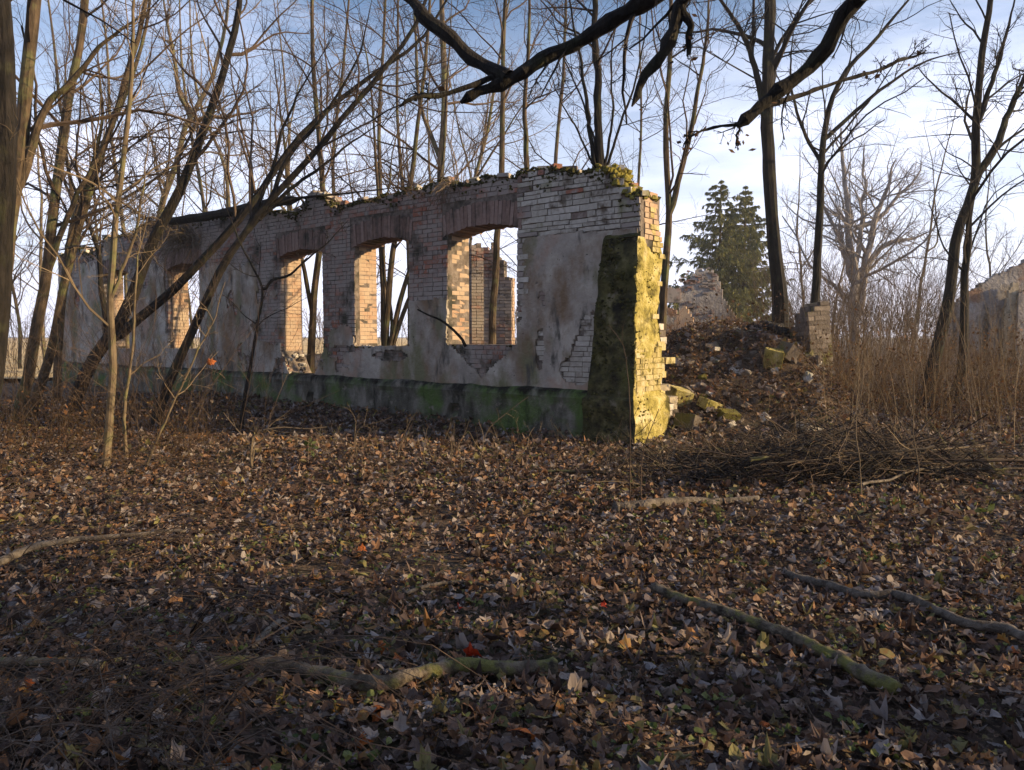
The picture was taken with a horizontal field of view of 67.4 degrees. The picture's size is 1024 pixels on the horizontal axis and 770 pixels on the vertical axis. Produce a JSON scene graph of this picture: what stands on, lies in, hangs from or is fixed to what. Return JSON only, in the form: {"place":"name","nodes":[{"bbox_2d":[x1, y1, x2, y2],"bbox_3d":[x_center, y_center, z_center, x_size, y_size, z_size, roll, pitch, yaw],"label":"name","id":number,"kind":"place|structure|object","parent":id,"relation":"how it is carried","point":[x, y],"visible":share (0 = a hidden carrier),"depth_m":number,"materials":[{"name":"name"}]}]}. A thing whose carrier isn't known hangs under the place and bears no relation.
{"place":"outdoors","nodes":[
{"label":"outdoors","id":0,"kind":"place"},
{"bbox_2d":[4,338,406,378],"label":"field","id":1,"kind":"structure","parent":0,"point":[304,342],"depth_m":71.42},
{"bbox_2d":[13,69,111,358],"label":"bare tree","id":2,"kind":"object","parent":1,"relation":"on","point":[42,201],"visible":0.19,"depth_m":44.35,"materials":[{"name":"brown plant"}]},
{"bbox_2d":[168,146,199,347],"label":"bare tree","id":3,"kind":"object","parent":1,"relation":"on","point":[190,313],"visible":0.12,"depth_m":47.51,"materials":[{"name":"brown plant"}]},
{"bbox_2d":[0,317,1023,769],"bbox_3d":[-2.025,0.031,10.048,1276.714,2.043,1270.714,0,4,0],"label":"ground","id":4,"kind":"structure","parent":0,"point":[1014,740],"depth_m":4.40,"materials":[{"name":"brown plant"}]},
{"bbox_2d":[11,162,67,368],"bbox_3d":[-21.819,-6.571,33.711,4.353,12.497,4.029,2,4,25],"label":"bare tree","id":5,"kind":"object","parent":4,"relation":"on","point":[18,316],"visible":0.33,"depth_m":33.96,"materials":[{"name":"brown plant"}]},
{"bbox_2d":[0,656,104,670],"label":"fallen log","id":6,"kind":"object","parent":4,"relation":"on","point":[34,659],"visible":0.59,"depth_m":3.56,"materials":[{"name":"wood"}]},
{"bbox_2d":[0,0,134,399],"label":"bare tree","id":7,"kind":"object","parent":4,"relation":"on","point":[8,154],"visible":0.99,"depth_m":7.81,"materials":[{"name":"brown plant"}]},
{"bbox_2d":[12,0,170,246],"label":"bare tree","id":8,"kind":"object","parent":4,"relation":"on","point":[66,62],"visible":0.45,"depth_m":28.58,"materials":[{"name":"brown plant"}]},
{"bbox_2d":[0,529,194,582],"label":"fallen branch","id":9,"kind":"object","parent":4,"relation":"on","point":[17,553],"visible":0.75,"depth_m":5.49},
{"bbox_2d":[42,63,155,246],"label":"bare tree","id":10,"kind":"object","parent":4,"relation":"on","point":[99,173],"visible":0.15,"depth_m":51.17,"materials":[{"name":"brown plant"}]},
{"bbox_2d":[24,0,185,347],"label":"bare tree","id":11,"kind":"object","parent":4,"relation":"on","point":[107,67],"visible":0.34,"depth_m":31.45,"materials":[{"name":"brown plant"}]},
{"bbox_2d":[0,0,235,468],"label":"sapling","id":12,"kind":"object","parent":4,"relation":"on","point":[112,286],"visible":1,"depth_m":9.06,"materials":[{"name":"brown plant"}]},
{"bbox_2d":[8,0,234,423],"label":"bare tree","id":13,"kind":"object","parent":4,"relation":"on","point":[54,198],"visible":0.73,"depth_m":13.30,"materials":[{"name":"brown plant"}]},
{"bbox_2d":[12,0,237,273],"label":"bare tree","id":14,"kind":"object","parent":4,"relation":"on","point":[25,136],"visible":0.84,"depth_m":10.74,"materials":[{"name":"brown plant"}]},
{"bbox_2d":[26,0,228,421],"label":"bare tree","id":15,"kind":"object","parent":4,"relation":"on","point":[69,257],"visible":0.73,"depth_m":13.73,"materials":[{"name":"brown plant"}]},
{"bbox_2d":[0,369,255,477],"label":"weeds","id":16,"kind":"object","parent":4,"relation":"on","point":[78,428],"visible":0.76,"depth_m":10.19,"materials":[{"name":"brown plant"}]},
{"bbox_2d":[32,0,234,400],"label":"bare tree","id":17,"kind":"object","parent":4,"relation":"on","point":[136,61],"visible":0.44,"depth_m":17.88,"materials":[{"name":"brown plant"}]},
{"bbox_2d":[89,206,183,456],"bbox_3d":[-4.865,-0.563,9.928,0.915,3.291,1.123,2,4,31],"label":"sapling","id":18,"kind":"object","parent":4,"relation":"on","point":[128,381],"visible":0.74,"depth_m":9.80,"materials":[{"name":"brown plant"}]},
{"bbox_2d":[31,0,282,218],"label":"bare tree","id":19,"kind":"object","parent":4,"relation":"on","point":[176,73],"visible":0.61,"depth_m":24.38,"materials":[{"name":"brown plant"}]},
{"bbox_2d":[0,219,336,463],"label":"shrub tangle","id":20,"kind":"object","parent":4,"relation":"on","point":[87,370],"visible":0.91,"depth_m":10.73,"materials":[{"name":"plant"}]},
{"bbox_2d":[98,0,255,211],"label":"bare tree","id":21,"kind":"object","parent":4,"relation":"on","point":[201,193],"visible":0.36,"depth_m":27.37,"materials":[{"name":"brown plant"}]},
{"bbox_2d":[145,283,224,470],"bbox_3d":[-3.773,-0.043,9.251,1.014,2.401,1.248,-4,5,-44],"label":"sapling","id":22,"kind":"object","parent":4,"relation":"on","point":[171,407],"visible":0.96,"depth_m":9.30,"materials":[{"name":"brown plant"}]},
{"bbox_2d":[151,63,258,212],"bbox_3d":[-13.659,-8.791,39.501,7.950,16.291,7.904,-3,5,-41],"label":"bare tree","id":23,"kind":"object","parent":4,"relation":"on","point":[212,164],"visible":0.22,"depth_m":39.39,"materials":[{"name":"brown plant"}]},
{"bbox_2d":[0,412,423,631],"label":"brambles","id":24,"kind":"object","parent":4,"relation":"on","point":[153,536],"visible":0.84,"depth_m":5.97,"materials":[{"name":"plant"}]},
{"bbox_2d":[139,1,306,207],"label":"bare tree","id":25,"kind":"object","parent":4,"relation":"on","point":[227,192],"visible":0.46,"depth_m":29.47,"materials":[{"name":"brown plant"}]},
{"bbox_2d":[0,546,496,769],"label":"brambles","id":26,"kind":"object","parent":4,"relation":"on","point":[192,644],"visible":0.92,"depth_m":3.06,"materials":[{"name":"plant"}]},
{"bbox_2d":[7,308,516,365],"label":"thicket","id":27,"kind":"object","parent":4,"relation":"on","point":[12,347],"visible":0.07,"depth_m":44.13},
{"bbox_2d":[250,619,281,648],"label":"fallen branch","id":28,"kind":"object","parent":4,"relation":"on","point":[278,621],"visible":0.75,"depth_m":3.80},
{"bbox_2d":[26,0,509,414],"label":"bare tree","id":29,"kind":"object","parent":4,"relation":"on","point":[182,180],"visible":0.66,"depth_m":14.94,"materials":[{"name":"brown plant"}]},
{"bbox_2d":[227,67,317,209],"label":"bare tree","id":30,"kind":"object","parent":4,"relation":"on","point":[271,185],"visible":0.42,"depth_m":48.59,"materials":[{"name":"brown plant"}]},
{"bbox_2d":[223,407,326,469],"bbox_3d":[-2.870,0.716,9.273,1.228,0.957,0.372,0,4,0],"label":"dead branch","id":31,"kind":"object","parent":4,"relation":"on","point":[252,440],"visible":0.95,"depth_m":9.35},
{"bbox_2d":[212,204,350,433],"bbox_3d":[-3.815,-1.007,12.656,2.112,3.859,1.292,-2,4,-26],"label":"sapling","id":32,"kind":"object","parent":4,"relation":"on","point":[267,286],"visible":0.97,"depth_m":12.52,"materials":[{"name":"brown plant"}]},
{"bbox_2d":[252,430,326,459],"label":"dead branch","id":33,"kind":"object","parent":4,"relation":"on","point":[288,436],"visible":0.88,"depth_m":9.45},
{"bbox_2d":[216,0,389,210],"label":"bare tree","id":34,"kind":"object","parent":4,"relation":"on","point":[287,111],"visible":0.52,"depth_m":30.95,"materials":[{"name":"brown plant"}]},
{"bbox_2d":[209,0,409,372],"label":"bare tree","id":35,"kind":"object","parent":4,"relation":"on","point":[312,300],"visible":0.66,"depth_m":18.15,"materials":[{"name":"brown plant"}]},
{"bbox_2d":[304,437,318,455],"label":"green sprig","id":36,"kind":"object","parent":4,"relation":"on","point":[306,443],"visible":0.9,"depth_m":9.37,"materials":[{"name":"green plant"}]},
{"bbox_2d":[150,0,517,427],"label":"bare tree","id":37,"kind":"object","parent":4,"relation":"on","point":[271,202],"visible":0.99,"depth_m":13.15,"materials":[{"name":"brown plant"}]},
{"bbox_2d":[235,0,458,196],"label":"bare tree","id":38,"kind":"object","parent":4,"relation":"on","point":[345,38],"visible":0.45,"depth_m":26.16,"materials":[{"name":"brown plant"}]},
{"bbox_2d":[300,111,397,301],"bbox_3d":[-7.839,-7.277,39.306,6.521,13.294,4.650,1,4,12],"label":"bare tree","id":39,"kind":"object","parent":4,"relation":"on","point":[360,190],"visible":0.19,"depth_m":38.55,"materials":[{"name":"brown plant"}]},
{"bbox_2d":[57,163,678,446],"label":"ruined wall","id":40,"kind":"structure","parent":4,"relation":"on","point":[590,256],"depth_m":13.67,"materials":[{"name":"paint"}]},
{"bbox_2d":[119,180,196,248],"bbox_3d":[-9.336,-4.321,20.013,2.444,2.366,2.293,0,4,0],"label":"hanging vine","id":41,"kind":"object","parent":40,"relation":"hanging from","point":[151,218],"visible":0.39,"depth_m":20.03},
{"bbox_2d":[120,180,221,295],"bbox_3d":[-8.238,-3.642,19.034,3.280,3.016,2.974,0,4,0],"label":"hanging vine","id":42,"kind":"object","parent":40,"relation":"hanging from","point":[181,236],"visible":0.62,"depth_m":19.04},
{"bbox_2d":[169,195,300,224],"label":"fallen beam","id":43,"kind":"structure","parent":40,"relation":"on","point":[203,216],"depth_m":17.55,"materials":[{"name":"brown wood"}]},
{"bbox_2d":[419,175,464,210],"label":"hanging vine","id":44,"kind":"object","parent":40,"relation":"hanging from","point":[443,185],"visible":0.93,"depth_m":13.33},
{"bbox_2d":[417,306,466,346],"bbox_3d":[-1.189,-1.003,13.054,0.869,0.724,0.263,0,4,0],"label":"broken limb","id":45,"kind":"object","parent":40,"relation":"on","point":[455,332],"visible":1,"depth_m":12.95,"materials":[{"name":"brown plant"}]},
{"bbox_2d":[526,0,695,168],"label":"stem cluster","id":46,"kind":"object","parent":40,"relation":"on","point":[596,147],"visible":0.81,"depth_m":11.43,"materials":[{"name":"brown plant"}]},
{"bbox_2d":[339,136,401,281],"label":"bare tree","id":47,"kind":"object","parent":4,"relation":"on","point":[364,196],"visible":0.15,"depth_m":51.68,"materials":[{"name":"brown plant"}]},
{"bbox_2d":[278,0,464,345],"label":"bare tree","id":48,"kind":"object","parent":4,"relation":"on","point":[398,135],"visible":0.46,"depth_m":25.39,"materials":[{"name":"brown plant"}]},
{"bbox_2d":[210,654,557,691],"bbox_3d":[-0.565,1.285,3.376,1.567,0.144,0.322,0,4,-3],"label":"fallen log","id":49,"kind":"object","parent":4,"relation":"on","point":[399,679],"visible":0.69,"depth_m":3.40,"materials":[{"name":"brown wood"}]},
{"bbox_2d":[301,0,473,299],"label":"bare tree","id":50,"kind":"object","parent":4,"relation":"on","point":[380,96],"visible":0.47,"depth_m":23.43,"materials":[{"name":"brown plant"}]},
{"bbox_2d":[263,0,550,345],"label":"bare tree","id":51,"kind":"object","parent":4,"relation":"on","point":[388,320],"visible":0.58,"depth_m":18.69,"materials":[{"name":"brown plant"}]},
{"bbox_2d":[291,0,546,199],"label":"bare tree","id":52,"kind":"object","parent":4,"relation":"on","point":[433,79],"visible":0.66,"depth_m":20.55,"materials":[{"name":"brown plant"}]},
{"bbox_2d":[216,418,626,480],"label":"wall base stalks","id":53,"kind":"object","parent":4,"relation":"on","point":[476,445],"depth_m":9.41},
{"bbox_2d":[376,45,493,288],"bbox_3d":[-4.058,-8.362,33.892,7.854,16.187,7.899,-3,6,-39],"label":"bare tree","id":54,"kind":"object","parent":4,"relation":"on","point":[448,164],"visible":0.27,"depth_m":35.19,"materials":[{"name":"brown plant"}]},
{"bbox_2d":[402,580,495,594],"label":"fallen branch","id":55,"kind":"object","parent":4,"relation":"on","point":[413,590],"visible":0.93,"depth_m":4.63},
{"bbox_2d":[406,32,519,277],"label":"bare tree","id":56,"kind":"object","parent":4,"relation":"on","point":[471,238],"visible":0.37,"depth_m":44.76,"materials":[{"name":"brown plant"}]},
{"bbox_2d":[463,642,482,657],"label":"fallen leaf","id":57,"kind":"object","parent":4,"relation":"on","point":[469,650],"visible":0.87,"depth_m":3.64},
{"bbox_2d":[10,302,937,339],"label":"forest edge","id":58,"kind":"object","parent":4,"relation":"on","point":[319,323],"visible":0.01,"depth_m":278.10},
{"bbox_2d":[469,242,492,343],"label":"interior wall","id":59,"kind":"structure","parent":4,"relation":"on","point":[476,310],"depth_m":19.43,"materials":[{"name":"brick"}]},
{"bbox_2d":[483,247,514,343],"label":"brick pier","id":60,"kind":"structure","parent":4,"relation":"on","point":[505,324],"depth_m":18.46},
{"bbox_2d":[436,0,563,181],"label":"bare tree","id":61,"kind":"object","parent":4,"relation":"on","point":[478,166],"visible":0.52,"depth_m":26.45,"materials":[{"name":"brown plant"}]},
{"bbox_2d":[478,397,527,460],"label":"dry stalk","id":62,"kind":"object","parent":4,"relation":"on","point":[492,424],"visible":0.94,"depth_m":9.14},
{"bbox_2d":[471,87,547,271],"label":"bare tree","id":63,"kind":"object","parent":4,"relation":"on","point":[514,171],"visible":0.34,"depth_m":49.52,"materials":[{"name":"brown plant"}]},
{"bbox_2d":[429,0,590,343],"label":"bare tree","id":64,"kind":"object","parent":4,"relation":"on","point":[495,273],"visible":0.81,"depth_m":16.37,"materials":[{"name":"brown plant"}]},
{"bbox_2d":[0,449,1023,769],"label":"ground cover","id":65,"kind":"object","parent":4,"relation":"on","point":[492,707],"visible":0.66,"depth_m":3.63,"materials":[{"name":"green plant"}]},
{"bbox_2d":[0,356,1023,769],"bbox_3d":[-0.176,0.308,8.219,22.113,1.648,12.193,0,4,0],"label":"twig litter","id":66,"kind":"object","parent":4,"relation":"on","point":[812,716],"visible":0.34,"depth_m":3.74,"materials":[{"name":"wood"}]},
{"bbox_2d":[436,0,637,173],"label":"bare tree","id":67,"kind":"object","parent":4,"relation":"on","point":[557,142],"visible":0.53,"depth_m":29.40,"materials":[{"name":"brown plant"}]},
{"bbox_2d":[501,0,585,171],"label":"sapling","id":68,"kind":"object","parent":4,"relation":"on","point":[525,105],"visible":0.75,"depth_m":12.42,"materials":[{"name":"brown plant"}]},
{"bbox_2d":[599,324,643,499],"bbox_3d":[1.024,0.271,7.222,0.487,1.779,0.168,2,4,27],"label":"dry stalk","id":69,"kind":"object","parent":4,"relation":"on","point":[629,414],"visible":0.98,"depth_m":7.23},
{"bbox_2d":[635,401,665,499],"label":"dry stalk","id":70,"kind":"object","parent":4,"relation":"on","point":[643,453],"visible":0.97,"depth_m":7.36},
{"bbox_2d":[555,1,755,231],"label":"bare tree","id":71,"kind":"object","parent":4,"relation":"on","point":[639,155],"visible":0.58,"depth_m":33.13,"materials":[{"name":"brown plant"}]},
{"bbox_2d":[399,0,938,152],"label":"overhanging tree","id":72,"kind":"object","parent":4,"relation":"on","point":[501,78],"visible":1,"depth_m":5.33,"materials":[{"name":"brown plant"}]},
{"bbox_2d":[666,385,693,406],"bbox_3d":[2.750,0.184,12.638,0.346,0.292,0.309,11,17,-18],"label":"stone block","id":73,"kind":"object","parent":4,"relation":"on","point":[682,391],"depth_m":12.52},
{"bbox_2d":[612,495,759,512],"bbox_3d":[1.621,1.084,7.116,1.515,0.139,0.186,-1,4,-21],"label":"fallen log","id":74,"kind":"object","parent":4,"relation":"on","point":[658,502],"visible":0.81,"depth_m":7.08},
{"bbox_2d":[673,412,705,429],"bbox_3d":[2.756,0.584,11.962,0.351,0.247,0.406,10,-5,39],"label":"stone block","id":75,"kind":"object","parent":4,"relation":"on","point":[689,418],"depth_m":11.80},
{"bbox_2d":[658,267,735,330],"bbox_3d":[7.925,-2.891,36.755,4.053,5.287,4.512,-2,4,-33],"label":"distant ruin","id":76,"kind":"object","parent":4,"relation":"on","point":[700,283],"visible":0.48,"depth_m":35.79,"materials":[{"name":"brick"}]},
{"bbox_2d":[645,0,761,329],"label":"bare tree","id":77,"kind":"object","parent":4,"relation":"on","point":[670,201],"visible":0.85,"depth_m":15.16,"materials":[{"name":"brown plant"}]},
{"bbox_2d":[696,396,722,411],"bbox_3d":[3.203,0.321,12.446,0.325,0.180,0.268,17,8,-23],"label":"stone block","id":78,"kind":"object","parent":4,"relation":"on","point":[704,403],"depth_m":12.33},
{"bbox_2d":[667,180,770,322],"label":"spruce","id":79,"kind":"object","parent":4,"relation":"on","point":[723,258],"visible":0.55,"depth_m":53.88,"materials":[{"name":"green plant"}]},
{"bbox_2d":[716,408,740,421],"bbox_3d":[3.427,0.484,12.156,0.305,0.180,0.248,5,20,-12],"label":"stone block","id":80,"kind":"object","parent":4,"relation":"on","point":[724,411],"depth_m":12.06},
{"bbox_2d":[473,379,1023,499],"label":"brush pile","id":81,"kind":"object","parent":4,"relation":"on","point":[827,454],"visible":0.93,"depth_m":8.40,"materials":[{"name":"brown plant"}]},
{"bbox_2d":[862,463,966,485],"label":"fallen branch","id":82,"kind":"object","parent":81,"relation":"on","point":[883,480],"visible":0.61,"depth_m":7.83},
{"bbox_2d":[711,185,792,325],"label":"spruce","id":83,"kind":"object","parent":4,"relation":"on","point":[745,202],"visible":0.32,"depth_m":56.80,"materials":[{"name":"green plant"}]},
{"bbox_2d":[647,0,867,327],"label":"bare tree","id":84,"kind":"object","parent":4,"relation":"on","point":[772,57],"visible":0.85,"depth_m":18.58,"materials":[{"name":"brown plant"}]},
{"bbox_2d":[662,281,861,433],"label":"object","id":85,"kind":"object","parent":4,"relation":"on","point":[763,319],"visible":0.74,"depth_m":13.28,"materials":[{"name":"brown plant"}]},
{"bbox_2d":[746,320,790,339],"bbox_3d":[5.361,-0.643,15.171,1.767,1.320,1.441,0,4,0],"label":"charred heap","id":86,"kind":"object","parent":4,"relation":"on","point":[770,325],"visible":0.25,"depth_m":14.56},
{"bbox_2d":[763,347,784,369],"bbox_3d":[4.555,-0.467,13.398,0.305,0.359,0.309,9,17,11],"label":"stone block","id":87,"kind":"object","parent":4,"relation":"on","point":[770,353],"depth_m":13.26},
{"bbox_2d":[651,582,902,694],"bbox_3d":[1.373,1.282,4.082,0.299,0.107,1.540,-2,4,-33],"label":"fallen log","id":88,"kind":"object","parent":4,"relation":"on","point":[864,673],"visible":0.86,"depth_m":3.94,"materials":[{"name":"wood"}]},
{"bbox_2d":[728,129,841,304],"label":"bare tree","id":89,"kind":"object","parent":4,"relation":"on","point":[796,217],"visible":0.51,"depth_m":48.76,"materials":[{"name":"brown plant"}]},
{"bbox_2d":[777,341,799,362],"bbox_3d":[4.838,-0.581,13.490,0.264,0.292,0.309,30,6,-27],"label":"stone block","id":90,"kind":"object","parent":4,"relation":"on","point":[791,350],"depth_m":13.36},
{"bbox_2d":[790,301,834,377],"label":"brick pillar","id":91,"kind":"structure","parent":4,"relation":"on","point":[820,311],"depth_m":13.95,"materials":[{"name":"brick"}]},
{"bbox_2d":[821,133,890,350],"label":"bare tree","id":92,"kind":"object","parent":4,"relation":"on","point":[850,201],"visible":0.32,"depth_m":59.63,"materials":[{"name":"brown plant"}]},
{"bbox_2d":[751,111,962,357],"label":"bare tree","id":93,"kind":"object","parent":4,"relation":"on","point":[846,219],"visible":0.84,"depth_m":41.31,"materials":[{"name":"grey plant"}]},
{"bbox_2d":[741,0,975,302],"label":"bare tree","id":94,"kind":"object","parent":4,"relation":"on","point":[825,135],"visible":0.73,"depth_m":19.07,"materials":[{"name":"brown plant"}]},
{"bbox_2d":[839,358,882,471],"bbox_3d":[3.796,0.499,8.424,0.371,1.581,0.448,1,4,8],"label":"dry stalk","id":95,"kind":"object","parent":4,"relation":"on","point":[857,406],"visible":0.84,"depth_m":8.44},
{"bbox_2d":[854,382,880,500],"bbox_3d":[3.287,0.548,7.207,0.156,1.191,0.307,-3,5,-41],"label":"dry stalk","id":96,"kind":"object","parent":4,"relation":"on","point":[860,467],"visible":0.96,"depth_m":7.25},
{"bbox_2d":[729,205,1011,370],"bbox_3d":[15.579,-3.940,34.346,11.375,6.313,27.017,2,4,27],"label":"thicket","id":97,"kind":"object","parent":4,"relation":"on","point":[894,308],"visible":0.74,"depth_m":28.27,"materials":[{"name":"plant"}]},
{"bbox_2d":[758,253,1023,449],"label":"tall stalks","id":98,"kind":"object","parent":4,"relation":"on","point":[969,356],"visible":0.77,"depth_m":12.80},
{"bbox_2d":[879,493,905,508],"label":"green sprig","id":99,"kind":"object","parent":4,"relation":"on","point":[901,506],"visible":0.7,"depth_m":6.77,"materials":[{"name":"green plant"}]},
{"bbox_2d":[877,351,921,493],"bbox_3d":[3.757,0.427,7.533,0.438,1.535,0.232,3,5,42],"label":"dry stalk","id":100,"kind":"object","parent":4,"relation":"on","point":[912,430],"visible":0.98,"depth_m":7.45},
{"bbox_2d":[783,569,1023,640],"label":"fallen branch","id":101,"kind":"object","parent":4,"relation":"on","point":[978,625],"visible":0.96,"depth_m":4.45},
{"bbox_2d":[792,288,1023,435],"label":"dry weeds","id":102,"kind":"object","parent":4,"relation":"on","point":[941,377],"visible":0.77,"depth_m":14.43,"materials":[{"name":"brown plant"}]},
{"bbox_2d":[868,73,997,354],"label":"bare tree","id":103,"kind":"object","parent":4,"relation":"on","point":[935,195],"visible":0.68,"depth_m":46.73,"materials":[{"name":"brown plant"}]},
{"bbox_2d":[893,0,1023,407],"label":"bare tree","id":104,"kind":"object","parent":4,"relation":"on","point":[977,165],"visible":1,"depth_m":15.70,"materials":[{"name":"brown plant"}]},
{"bbox_2d":[930,213,993,298],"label":"bare tree","id":105,"kind":"object","parent":4,"relation":"on","point":[971,262],"visible":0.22,"depth_m":59.06,"materials":[{"name":"brown plant"}]},
{"bbox_2d":[942,259,1023,365],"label":"derelict building","id":106,"kind":"structure","parent":4,"relation":"on","point":[1012,278],"depth_m":29.83,"materials":[{"name":"brick"}]},
{"bbox_2d":[974,500,994,521],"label":"green sprig","id":107,"kind":"object","parent":4,"relation":"on","point":[990,507],"visible":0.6,"depth_m":6.73,"materials":[{"name":"green plant"}]},
{"bbox_2d":[958,131,1023,288],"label":"bare tree","id":108,"kind":"object","parent":4,"relation":"on","point":[1002,253],"visible":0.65,"depth_m":43.58,"materials":[{"name":"brown plant"}]},
{"bbox_2d":[8,0,1023,336],"label":"sky","id":109,"kind":"structure","parent":0,"point":[743,167],"materials":[{"name":"blue"}]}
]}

